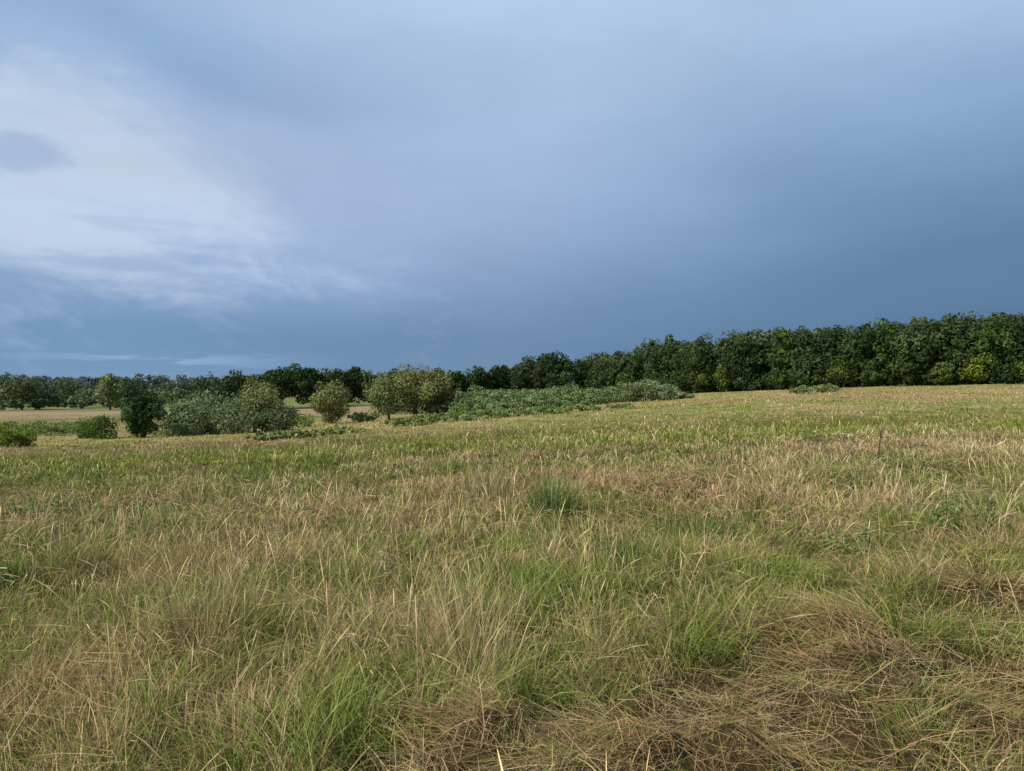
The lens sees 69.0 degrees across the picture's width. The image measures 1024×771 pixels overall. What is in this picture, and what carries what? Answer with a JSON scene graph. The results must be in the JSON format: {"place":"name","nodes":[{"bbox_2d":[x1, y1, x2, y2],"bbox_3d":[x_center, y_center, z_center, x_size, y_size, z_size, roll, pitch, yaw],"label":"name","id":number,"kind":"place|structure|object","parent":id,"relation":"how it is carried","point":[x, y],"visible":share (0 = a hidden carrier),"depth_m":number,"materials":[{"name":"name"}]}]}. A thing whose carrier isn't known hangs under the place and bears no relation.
{"place":"outdoors","nodes":[
{"label":"outdoors","id":0,"kind":"place"},
{"bbox_2d":[0,567,14,581],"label":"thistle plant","id":1,"kind":"object","parent":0,"point":[1,568],"visible":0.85,"depth_m":6.16,"materials":[{"name":"green plant"}]},
{"bbox_2d":[0,379,1023,770],"bbox_3d":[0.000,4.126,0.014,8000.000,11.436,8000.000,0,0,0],"label":"meadow ground","id":2,"kind":"structure","parent":0,"point":[862,745],"depth_m":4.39,"materials":[{"name":"green plant"}]},
{"bbox_2d":[0,422,36,447],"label":"goldenrod shrub","id":3,"kind":"object","parent":2,"relation":"on","point":[8,438],"visible":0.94,"depth_m":42.16,"materials":[{"name":"green plant"}]},
{"bbox_2d":[0,374,42,409],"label":"cottonwood tree","id":4,"kind":"object","parent":2,"relation":"on","point":[23,391],"visible":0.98,"depth_m":222.59,"materials":[{"name":"green plant"}]},
{"bbox_2d":[9,488,100,519],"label":"leafy weed","id":5,"kind":"object","parent":2,"relation":"on","point":[14,504],"visible":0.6,"depth_m":10.32,"materials":[{"name":"green plant"}]},
{"bbox_2d":[76,414,120,439],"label":"dogwood shrub","id":6,"kind":"object","parent":2,"relation":"on","point":[91,429],"visible":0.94,"depth_m":49.78,"materials":[{"name":"green plant"}]},
{"bbox_2d":[92,372,125,409],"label":"cottonwood tree","id":7,"kind":"object","parent":2,"relation":"on","point":[110,387],"visible":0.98,"depth_m":213.45,"materials":[{"name":"green plant"}]},
{"bbox_2d":[55,491,192,523],"bbox_3d":[-5.113,1.649,9.852,1.015,0.358,1.716,0,0,44],"label":"leafy weed","id":8,"kind":"object","parent":2,"relation":"on","point":[135,509],"visible":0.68,"depth_m":9.92,"materials":[{"name":"green plant"}]},
{"bbox_2d":[118,390,166,437],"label":"young oak tree","id":9,"kind":"object","parent":2,"relation":"on","point":[137,419],"visible":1,"depth_m":49.55,"materials":[{"name":"green plant"}]},
{"bbox_2d":[90,530,280,648],"bbox_3d":[-1.900,1.218,4.535,1.090,0.693,1.020,0,0,29],"label":"grass tuft","id":10,"kind":"object","parent":2,"relation":"on","point":[204,596],"visible":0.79,"depth_m":4.44,"materials":[{"name":"green plant"}]},
{"bbox_2d":[153,391,299,436],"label":"willow shrub","id":11,"kind":"object","parent":2,"relation":"on","point":[181,419],"visible":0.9,"depth_m":54.86,"materials":[{"name":"green plant"}]},
{"bbox_2d":[0,368,486,409],"bbox_3d":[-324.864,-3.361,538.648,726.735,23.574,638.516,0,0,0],"label":"distant treeline","id":12,"kind":"object","parent":2,"relation":"on","point":[72,392],"visible":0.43,"depth_m":266.33,"materials":[{"name":"green plant"}]},
{"bbox_2d":[226,374,279,430],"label":"willow tree","id":13,"kind":"object","parent":2,"relation":"on","point":[258,400],"visible":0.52,"depth_m":59.04,"materials":[{"name":"green plant"}]},
{"bbox_2d":[251,485,319,506],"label":"leafy weed","id":14,"kind":"object","parent":2,"relation":"on","point":[290,495],"visible":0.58,"depth_m":10.74,"materials":[{"name":"green plant"}]},
{"bbox_2d":[307,379,352,423],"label":"willow tree","id":15,"kind":"object","parent":2,"relation":"on","point":[337,395],"visible":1,"depth_m":77.17,"materials":[{"name":"green plant"}]},
{"bbox_2d":[363,371,410,419],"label":"willow tree","id":16,"kind":"object","parent":2,"relation":"on","point":[382,400],"visible":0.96,"depth_m":79.02,"materials":[{"name":"green plant"}]},
{"bbox_2d":[221,350,580,405],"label":"woodland","id":17,"kind":"object","parent":2,"relation":"on","point":[543,374],"visible":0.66,"depth_m":198.62,"materials":[{"name":"green plant"}]},
{"bbox_2d":[389,364,443,414],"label":"willow tree","id":18,"kind":"object","parent":2,"relation":"on","point":[416,402],"visible":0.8,"depth_m":80.59,"materials":[{"name":"green plant"}]},
{"bbox_2d":[0,383,841,440],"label":"brush","id":19,"kind":"object","parent":2,"relation":"on","point":[71,427],"visible":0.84,"depth_m":58.88,"materials":[{"name":"green plant"}]},
{"bbox_2d":[417,368,457,414],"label":"willow tree","id":20,"kind":"object","parent":2,"relation":"on","point":[445,386],"visible":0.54,"depth_m":82.20,"materials":[{"name":"green plant"}]},
{"bbox_2d":[350,544,558,691],"bbox_3d":[-0.255,1.229,3.959,1.192,0.684,0.994,0,0,0],"label":"grass tuft","id":21,"kind":"object","parent":2,"relation":"on","point":[484,638],"visible":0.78,"depth_m":3.93,"materials":[{"name":"green plant"}]},
{"bbox_2d":[439,464,532,506],"bbox_3d":[-0.361,1.398,10.609,1.395,0.598,1.203,0,0,0],"label":"grass tuft","id":22,"kind":"object","parent":2,"relation":"on","point":[490,488],"visible":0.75,"depth_m":10.53,"materials":[{"name":"green plant"}]},
{"bbox_2d":[427,382,608,415],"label":"willow shrub","id":23,"kind":"object","parent":2,"relation":"on","point":[567,395],"visible":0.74,"depth_m":89.81,"materials":[{"name":"green plant"}]},
{"bbox_2d":[505,462,590,520],"bbox_3d":[0.429,1.278,9.164,0.952,0.724,0.950,0,0,-43],"label":"rush tuft","id":24,"kind":"object","parent":2,"relation":"on","point":[545,498],"visible":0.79,"depth_m":9.14,"materials":[{"name":"green plant"}]},
{"bbox_2d":[568,524,680,578],"bbox_3d":[1.000,1.414,6.410,0.979,0.376,0.881,0,0,30],"label":"grass tuft","id":25,"kind":"object","parent":2,"relation":"on","point":[626,556],"visible":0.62,"depth_m":6.41,"materials":[{"name":"green plant"}]},
{"bbox_2d":[599,378,694,402],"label":"willow shrub","id":26,"kind":"object","parent":2,"relation":"on","point":[635,391],"visible":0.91,"depth_m":102.76,"materials":[{"name":"green plant"}]},
{"bbox_2d":[654,505,751,552],"bbox_3d":[1.912,1.395,7.444,0.947,0.369,1.168,0,0,14],"label":"grass tuft","id":27,"kind":"object","parent":2,"relation":"on","point":[707,524],"visible":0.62,"depth_m":7.39,"materials":[{"name":"green plant"}]},
{"bbox_2d":[729,429,747,463],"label":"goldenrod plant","id":28,"kind":"object","parent":2,"relation":"on","point":[738,450],"visible":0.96,"depth_m":14.96,"materials":[{"name":"green plant"}]},
{"bbox_2d":[573,310,1023,394],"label":"forest","id":29,"kind":"object","parent":2,"relation":"on","point":[967,350],"visible":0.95,"depth_m":140.08,"materials":[{"name":"green plant"}]},
{"bbox_2d":[822,522,873,555],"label":"leafy weed","id":30,"kind":"object","parent":2,"relation":"on","point":[850,548],"visible":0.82,"depth_m":6.87,"materials":[{"name":"green plant"}]},
{"bbox_2d":[877,431,881,469],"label":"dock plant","id":31,"kind":"object","parent":2,"relation":"on","point":[880,436],"visible":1,"depth_m":11.90,"materials":[{"name":"brown plant"}]},
{"bbox_2d":[815,440,946,466],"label":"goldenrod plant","id":32,"kind":"object","parent":2,"relation":"on","point":[841,451],"visible":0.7,"depth_m":14.13,"materials":[{"name":"green plant"}]},
{"bbox_2d":[829,652,1022,770],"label":"grass tuft","id":33,"kind":"object","parent":2,"relation":"on","point":[900,731],"visible":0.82,"depth_m":3.40,"materials":[{"name":"green plant"}]},
{"bbox_2d":[927,489,1012,535],"bbox_3d":[4.695,1.322,7.672,0.729,0.453,0.675,0,0,17],"label":"leafy weed","id":34,"kind":"object","parent":2,"relation":"on","point":[951,514],"visible":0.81,"depth_m":7.67,"materials":[{"name":"green plant"}]},
{"bbox_2d":[948,478,1023,531],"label":"leafy weed","id":35,"kind":"object","parent":2,"relation":"on","point":[993,516],"visible":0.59,"depth_m":8.13,"materials":[{"name":"green plant"}]},
{"bbox_2d":[0,0,1023,383],"label":"sky","id":36,"kind":"structure","parent":0,"point":[190,188],"materials":[{"name":"blue"}]},
{"bbox_2d":[749,429,890,457],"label":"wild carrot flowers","id":37,"kind":"object","parent":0,"point":[816,442],"visible":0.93,"depth_m":16.53,"materials":[{"name":"green plant"}]}
]}

